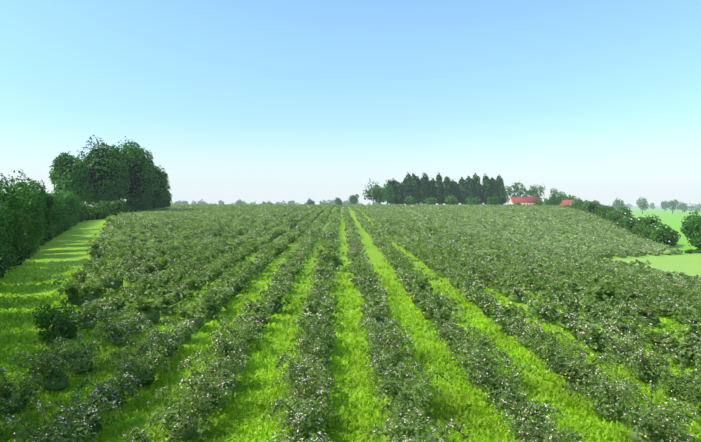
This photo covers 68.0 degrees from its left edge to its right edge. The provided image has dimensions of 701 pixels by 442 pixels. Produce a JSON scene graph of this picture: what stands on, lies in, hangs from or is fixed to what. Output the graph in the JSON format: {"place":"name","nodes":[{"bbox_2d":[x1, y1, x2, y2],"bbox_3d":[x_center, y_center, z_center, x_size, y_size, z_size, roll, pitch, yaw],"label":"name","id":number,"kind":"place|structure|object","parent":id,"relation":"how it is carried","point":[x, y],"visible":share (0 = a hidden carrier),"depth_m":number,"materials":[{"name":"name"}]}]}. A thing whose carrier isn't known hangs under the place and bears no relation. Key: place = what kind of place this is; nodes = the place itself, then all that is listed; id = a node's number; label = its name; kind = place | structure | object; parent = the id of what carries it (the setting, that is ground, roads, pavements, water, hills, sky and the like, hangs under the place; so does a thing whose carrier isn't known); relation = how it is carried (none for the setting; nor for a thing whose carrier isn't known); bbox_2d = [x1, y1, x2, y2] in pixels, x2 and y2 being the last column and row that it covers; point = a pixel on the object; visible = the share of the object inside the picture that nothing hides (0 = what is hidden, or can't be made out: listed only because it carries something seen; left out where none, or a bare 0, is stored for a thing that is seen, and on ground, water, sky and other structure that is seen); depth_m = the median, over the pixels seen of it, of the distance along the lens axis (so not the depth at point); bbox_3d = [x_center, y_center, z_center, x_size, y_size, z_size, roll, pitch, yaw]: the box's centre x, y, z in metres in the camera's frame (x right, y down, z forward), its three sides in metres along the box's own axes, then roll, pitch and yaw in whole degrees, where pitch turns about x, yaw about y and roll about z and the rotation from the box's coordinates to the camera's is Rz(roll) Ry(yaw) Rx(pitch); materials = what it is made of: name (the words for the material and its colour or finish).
{"place":"outdoors","nodes":[
{"label":"outdoors","id":0,"kind":"place"},
{"bbox_2d":[0,206,700,441],"bbox_3d":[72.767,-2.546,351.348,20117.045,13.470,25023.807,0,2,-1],"label":"ground","id":1,"kind":"structure","parent":0,"point":[69,245],"depth_m":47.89,"materials":[{"name":"green plant"}]},
{"bbox_2d":[0,201,7,255],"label":"bush","id":2,"kind":"object","parent":1,"relation":"on","point":[2,211],"visible":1,"depth_m":56.00,"materials":[{"name":"green plant"}]},
{"bbox_2d":[0,185,14,247],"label":"bush","id":3,"kind":"object","parent":1,"relation":"on","point":[7,228],"visible":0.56,"depth_m":61.98,"materials":[{"name":"green plant"}]},
{"bbox_2d":[0,170,38,251],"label":"bush","id":4,"kind":"object","parent":1,"relation":"on","point":[15,207],"visible":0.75,"depth_m":67.39,"materials":[{"name":"green plant"}]},
{"bbox_2d":[2,189,45,247],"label":"bush","id":5,"kind":"object","parent":1,"relation":"on","point":[34,232],"visible":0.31,"depth_m":76.22,"materials":[{"name":"green plant"}]},
{"bbox_2d":[15,190,47,233],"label":"bush","id":6,"kind":"object","parent":1,"relation":"on","point":[40,202],"visible":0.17,"depth_m":82.93,"materials":[{"name":"green plant"}]},
{"bbox_2d":[10,180,57,237],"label":"bush","id":7,"kind":"object","parent":1,"relation":"on","point":[48,209],"visible":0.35,"depth_m":90.97,"materials":[{"name":"green plant"}]},
{"bbox_2d":[0,213,86,277],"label":"hedge","id":8,"kind":"object","parent":1,"relation":"on","point":[13,258],"visible":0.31,"depth_m":68.97,"materials":[{"name":"green plant"}]},
{"bbox_2d":[30,190,67,230],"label":"bush","id":9,"kind":"object","parent":1,"relation":"on","point":[58,212],"visible":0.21,"depth_m":103.94,"materials":[{"name":"green plant"}]},
{"bbox_2d":[32,299,76,345],"bbox_3d":[-18.658,6.392,32.748,2.396,2.985,2.263,0,2,-1],"label":"shrub","id":10,"kind":"object","parent":1,"relation":"on","point":[47,324],"visible":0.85,"depth_m":32.45,"materials":[{"name":"green plant"}]},
{"bbox_2d":[46,190,68,225],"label":"bush","id":11,"kind":"object","parent":1,"relation":"on","point":[65,207],"visible":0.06,"depth_m":117.49,"materials":[{"name":"green plant"}]},
{"bbox_2d":[59,189,79,218],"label":"bush","id":12,"kind":"object","parent":1,"relation":"on","point":[71,200],"visible":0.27,"depth_m":130.61,"materials":[{"name":"green plant"}]},
{"bbox_2d":[60,190,81,218],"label":"bush","id":13,"kind":"object","parent":1,"relation":"on","point":[77,213],"visible":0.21,"depth_m":149.90,"materials":[{"name":"green plant"}]},
{"bbox_2d":[49,151,95,202],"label":"tree","id":14,"kind":"object","parent":1,"relation":"on","point":[67,172],"visible":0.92,"depth_m":207.14,"materials":[{"name":"green plant"}]},
{"bbox_2d":[59,190,87,210],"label":"bush","id":15,"kind":"object","parent":1,"relation":"on","point":[83,204],"visible":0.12,"depth_m":171.42,"materials":[{"name":"green plant"}]},
{"bbox_2d":[75,197,84,219],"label":"bush","id":16,"kind":"object","parent":1,"relation":"on","point":[82,210],"visible":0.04,"depth_m":164.74,"materials":[{"name":"green plant"}]},
{"bbox_2d":[76,135,130,206],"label":"tree","id":17,"kind":"object","parent":1,"relation":"on","point":[107,174],"visible":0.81,"depth_m":218.36,"materials":[{"name":"green plant"}]},
{"bbox_2d":[84,198,170,219],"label":"trimmed hedge","id":18,"kind":"object","parent":1,"relation":"on","point":[101,210],"visible":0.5,"depth_m":200.86,"materials":[{"name":"green plant"}]},
{"bbox_2d":[116,136,158,206],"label":"tree","id":19,"kind":"object","parent":1,"relation":"on","point":[141,166],"visible":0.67,"depth_m":234.41,"materials":[{"name":"green plant"}]},
{"bbox_2d":[137,160,171,209],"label":"tree","id":20,"kind":"object","parent":1,"relation":"on","point":[162,196],"visible":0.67,"depth_m":249.47,"materials":[{"name":"green plant"}]},
{"bbox_2d":[307,198,314,204],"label":"tree","id":21,"kind":"object","parent":1,"relation":"on","point":[309,201],"visible":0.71,"depth_m":694.47,"materials":[{"name":"green plant"}]},
{"bbox_2d":[319,200,329,204],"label":"tree","id":22,"kind":"object","parent":1,"relation":"on","point":[323,202],"visible":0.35,"depth_m":1074.41,"materials":[{"name":"green plant"}]},
{"bbox_2d":[334,197,341,206],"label":"tree","id":23,"kind":"object","parent":1,"relation":"on","point":[338,201],"visible":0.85,"depth_m":635.50,"materials":[{"name":"green plant"}]},
{"bbox_2d":[0,304,700,441],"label":"rose bushes","id":24,"kind":"object","parent":1,"relation":"on","point":[153,353],"visible":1,"depth_m":22.71,"materials":[{"name":"green plant"}]},
{"bbox_2d":[348,194,358,204],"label":"tree","id":25,"kind":"object","parent":1,"relation":"on","point":[353,199],"visible":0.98,"depth_m":556.46,"materials":[{"name":"green plant"}]},
{"bbox_2d":[362,178,381,204],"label":"tree","id":26,"kind":"object","parent":1,"relation":"on","point":[375,191],"visible":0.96,"depth_m":436.56,"materials":[{"name":"green plant"}]},
{"bbox_2d":[45,238,700,366],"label":"rose bushes","id":27,"kind":"object","parent":1,"relation":"on","point":[607,296],"visible":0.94,"depth_m":46.31,"materials":[{"name":"green plant"}]},
{"bbox_2d":[379,180,394,204],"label":"tree","id":28,"kind":"object","parent":1,"relation":"on","point":[386,195],"visible":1,"depth_m":433.62,"materials":[{"name":"green plant"}]},
{"bbox_2d":[386,179,396,204],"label":"poplar","id":29,"kind":"object","parent":1,"relation":"on","point":[391,184],"visible":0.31,"depth_m":450.36,"materials":[{"name":"green plant"}]},
{"bbox_2d":[85,216,700,287],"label":"rose bushes","id":30,"kind":"object","parent":1,"relation":"on","point":[184,233],"visible":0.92,"depth_m":106.03,"materials":[{"name":"green plant"}]},
{"bbox_2d":[106,203,682,255],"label":"crop rows","id":31,"kind":"object","parent":1,"relation":"on","point":[600,236],"visible":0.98,"depth_m":215.67,"materials":[{"name":"green plant"}]},
{"bbox_2d":[394,182,404,203],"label":"poplar","id":32,"kind":"object","parent":1,"relation":"on","point":[399,196],"visible":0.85,"depth_m":451.19,"materials":[{"name":"green plant"}]},
{"bbox_2d":[402,178,412,204],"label":"poplar","id":33,"kind":"object","parent":1,"relation":"on","point":[407,190],"visible":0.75,"depth_m":451.20,"materials":[{"name":"green plant"}]},
{"bbox_2d":[405,196,416,204],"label":"wood tree","id":34,"kind":"object","parent":1,"relation":"on","point":[409,200],"visible":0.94,"depth_m":436.01,"materials":[{"name":"green plant"}]},
{"bbox_2d":[410,173,420,202],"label":"poplar","id":35,"kind":"object","parent":1,"relation":"on","point":[414,184],"visible":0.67,"depth_m":454.88,"materials":[{"name":"green plant"}]},
{"bbox_2d":[418,177,428,203],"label":"poplar","id":36,"kind":"object","parent":1,"relation":"on","point":[422,189],"visible":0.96,"depth_m":455.22,"materials":[{"name":"green plant"}]},
{"bbox_2d":[422,173,428,203],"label":"poplar","id":37,"kind":"object","parent":1,"relation":"on","point":[425,175],"visible":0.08,"depth_m":464.02,"materials":[{"name":"green plant"}]},
{"bbox_2d":[426,180,434,197],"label":"poplar","id":38,"kind":"object","parent":1,"relation":"on","point":[430,189],"visible":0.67,"depth_m":457.00,"materials":[{"name":"green plant"}]},
{"bbox_2d":[424,197,436,204],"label":"wood tree","id":39,"kind":"object","parent":1,"relation":"on","point":[429,201],"visible":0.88,"depth_m":433.08,"materials":[{"name":"green plant"}]},
{"bbox_2d":[430,178,435,199],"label":"poplar","id":40,"kind":"object","parent":1,"relation":"on","point":[433,181],"visible":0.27,"depth_m":463.42,"materials":[{"name":"green plant"}]},
{"bbox_2d":[434,173,443,203],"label":"poplar","id":41,"kind":"object","parent":1,"relation":"on","point":[438,189],"visible":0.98,"depth_m":457.19,"materials":[{"name":"green plant"}]},
{"bbox_2d":[441,176,453,202],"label":"poplar","id":42,"kind":"object","parent":1,"relation":"on","point":[447,189],"visible":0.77,"depth_m":455.69,"materials":[{"name":"green plant"}]},
{"bbox_2d":[445,195,458,204],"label":"wood tree","id":43,"kind":"object","parent":1,"relation":"on","point":[451,200],"visible":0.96,"depth_m":435.11,"materials":[{"name":"green plant"}]},
{"bbox_2d":[451,179,458,199],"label":"poplar","id":44,"kind":"object","parent":1,"relation":"on","point":[454,188],"visible":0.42,"depth_m":461.19,"materials":[{"name":"green plant"}]},
{"bbox_2d":[456,177,467,203],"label":"poplar","id":45,"kind":"object","parent":1,"relation":"on","point":[462,194],"visible":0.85,"depth_m":462.05,"materials":[{"name":"green plant"}]},
{"bbox_2d":[465,176,474,199],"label":"poplar","id":46,"kind":"object","parent":1,"relation":"on","point":[469,182],"visible":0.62,"depth_m":462.90,"materials":[{"name":"green plant"}]},
{"bbox_2d":[465,197,480,204],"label":"wood tree","id":47,"kind":"object","parent":1,"relation":"on","point":[472,201],"visible":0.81,"depth_m":436.87,"materials":[{"name":"green plant"}]},
{"bbox_2d":[471,173,482,199],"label":"poplar","id":48,"kind":"object","parent":1,"relation":"on","point":[477,187],"visible":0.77,"depth_m":464.97,"materials":[{"name":"green plant"}]},
{"bbox_2d":[481,173,491,204],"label":"poplar","id":49,"kind":"object","parent":1,"relation":"on","point":[486,192],"visible":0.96,"depth_m":465.07,"materials":[{"name":"green plant"}]},
{"bbox_2d":[489,177,497,197],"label":"poplar","id":50,"kind":"object","parent":1,"relation":"on","point":[493,183],"visible":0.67,"depth_m":466.63,"materials":[{"name":"green plant"}]},
{"bbox_2d":[487,196,499,204],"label":"wood tree","id":51,"kind":"object","parent":1,"relation":"on","point":[494,200],"visible":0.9,"depth_m":437.14,"materials":[{"name":"green plant"}]},
{"bbox_2d":[495,175,505,204],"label":"poplar","id":52,"kind":"object","parent":1,"relation":"on","point":[500,189],"visible":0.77,"depth_m":468.65,"materials":[{"name":"green plant"}]},
{"bbox_2d":[497,185,517,204],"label":"tree","id":53,"kind":"object","parent":1,"relation":"on","point":[508,193],"visible":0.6,"depth_m":470.07,"materials":[{"name":"green plant"}]},
{"bbox_2d":[511,181,528,196],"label":"tree","id":54,"kind":"object","parent":1,"relation":"on","point":[519,192],"visible":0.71,"depth_m":473.19,"materials":[{"name":"green plant"}]},
{"bbox_2d":[508,196,540,204],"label":"farm house","id":55,"kind":"structure","parent":1,"relation":"on","point":[530,200],"depth_m":407.43,"materials":[{"name":"beige"}]},
{"bbox_2d":[525,183,544,199],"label":"tree","id":56,"kind":"object","parent":1,"relation":"on","point":[532,192],"visible":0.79,"depth_m":476.79,"materials":[{"name":"green plant"}]},
{"bbox_2d":[534,199,542,204],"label":"bush","id":57,"kind":"object","parent":1,"relation":"on","point":[538,202],"visible":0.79,"depth_m":394.26,"materials":[{"name":"green plant"}]},
{"bbox_2d":[544,198,555,205],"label":"bush","id":58,"kind":"object","parent":1,"relation":"on","point":[549,202],"visible":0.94,"depth_m":393.71,"materials":[{"name":"green plant"}]},
{"bbox_2d":[550,196,561,204],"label":"bush","id":59,"kind":"object","parent":1,"relation":"on","point":[558,201],"visible":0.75,"depth_m":398.20,"materials":[{"name":"green plant"}]},
{"bbox_2d":[549,188,566,199],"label":"tree","id":60,"kind":"object","parent":1,"relation":"on","point":[562,196],"visible":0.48,"depth_m":469.87,"materials":[{"name":"green plant"}]},
{"bbox_2d":[557,200,572,205],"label":"house","id":61,"kind":"structure","parent":1,"relation":"on","point":[566,202],"depth_m":403.43,"materials":[{"name":"red"}]},
{"bbox_2d":[562,195,575,199],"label":"tree","id":62,"kind":"object","parent":1,"relation":"on","point":[569,197],"visible":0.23,"depth_m":483.47,"materials":[{"name":"green plant"}]},
{"bbox_2d":[612,197,625,210],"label":"tree","id":63,"kind":"object","parent":1,"relation":"on","point":[618,205],"visible":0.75,"depth_m":742.71,"materials":[{"name":"green plant"}]},
{"bbox_2d":[570,197,680,245],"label":"hedge","id":64,"kind":"object","parent":1,"relation":"on","point":[648,227],"visible":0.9,"depth_m":206.24,"materials":[{"name":"green plant"}]},
{"bbox_2d":[636,196,649,213],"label":"tree","id":65,"kind":"object","parent":1,"relation":"on","point":[641,203],"visible":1,"depth_m":806.53,"materials":[{"name":"green plant"}]},
{"bbox_2d":[661,201,667,209],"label":"tree","id":66,"kind":"object","parent":1,"relation":"on","point":[663,205],"visible":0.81,"depth_m":1084.71,"materials":[{"name":"green plant"}]},
{"bbox_2d":[666,199,678,213],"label":"tree","id":67,"kind":"object","parent":1,"relation":"on","point":[673,204],"visible":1,"depth_m":856.93,"materials":[{"name":"green plant"}]},
{"bbox_2d":[677,202,687,212],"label":"tree","id":68,"kind":"object","parent":1,"relation":"on","point":[684,207],"visible":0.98,"depth_m":969.36,"materials":[{"name":"green plant"}]},
{"bbox_2d":[680,211,700,248],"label":"round bush","id":69,"kind":"object","parent":1,"relation":"on","point":[691,226],"visible":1,"depth_m":158.30,"materials":[{"name":"green plant"}]},
{"bbox_2d":[684,248,700,253],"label":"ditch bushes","id":70,"kind":"object","parent":1,"relation":"on","point":[696,250],"visible":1,"depth_m":154.40,"materials":[{"name":"green plant"}]},
{"bbox_2d":[687,204,700,211],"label":"tree","id":71,"kind":"object","parent":1,"relation":"on","point":[691,207],"visible":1,"depth_m":1051.25,"materials":[{"name":"green plant"}]},
{"bbox_2d":[0,0,700,205],"label":"sky","id":72,"kind":"structure","parent":0,"point":[249,101],"materials":[{"name":"blue"}]}
]}

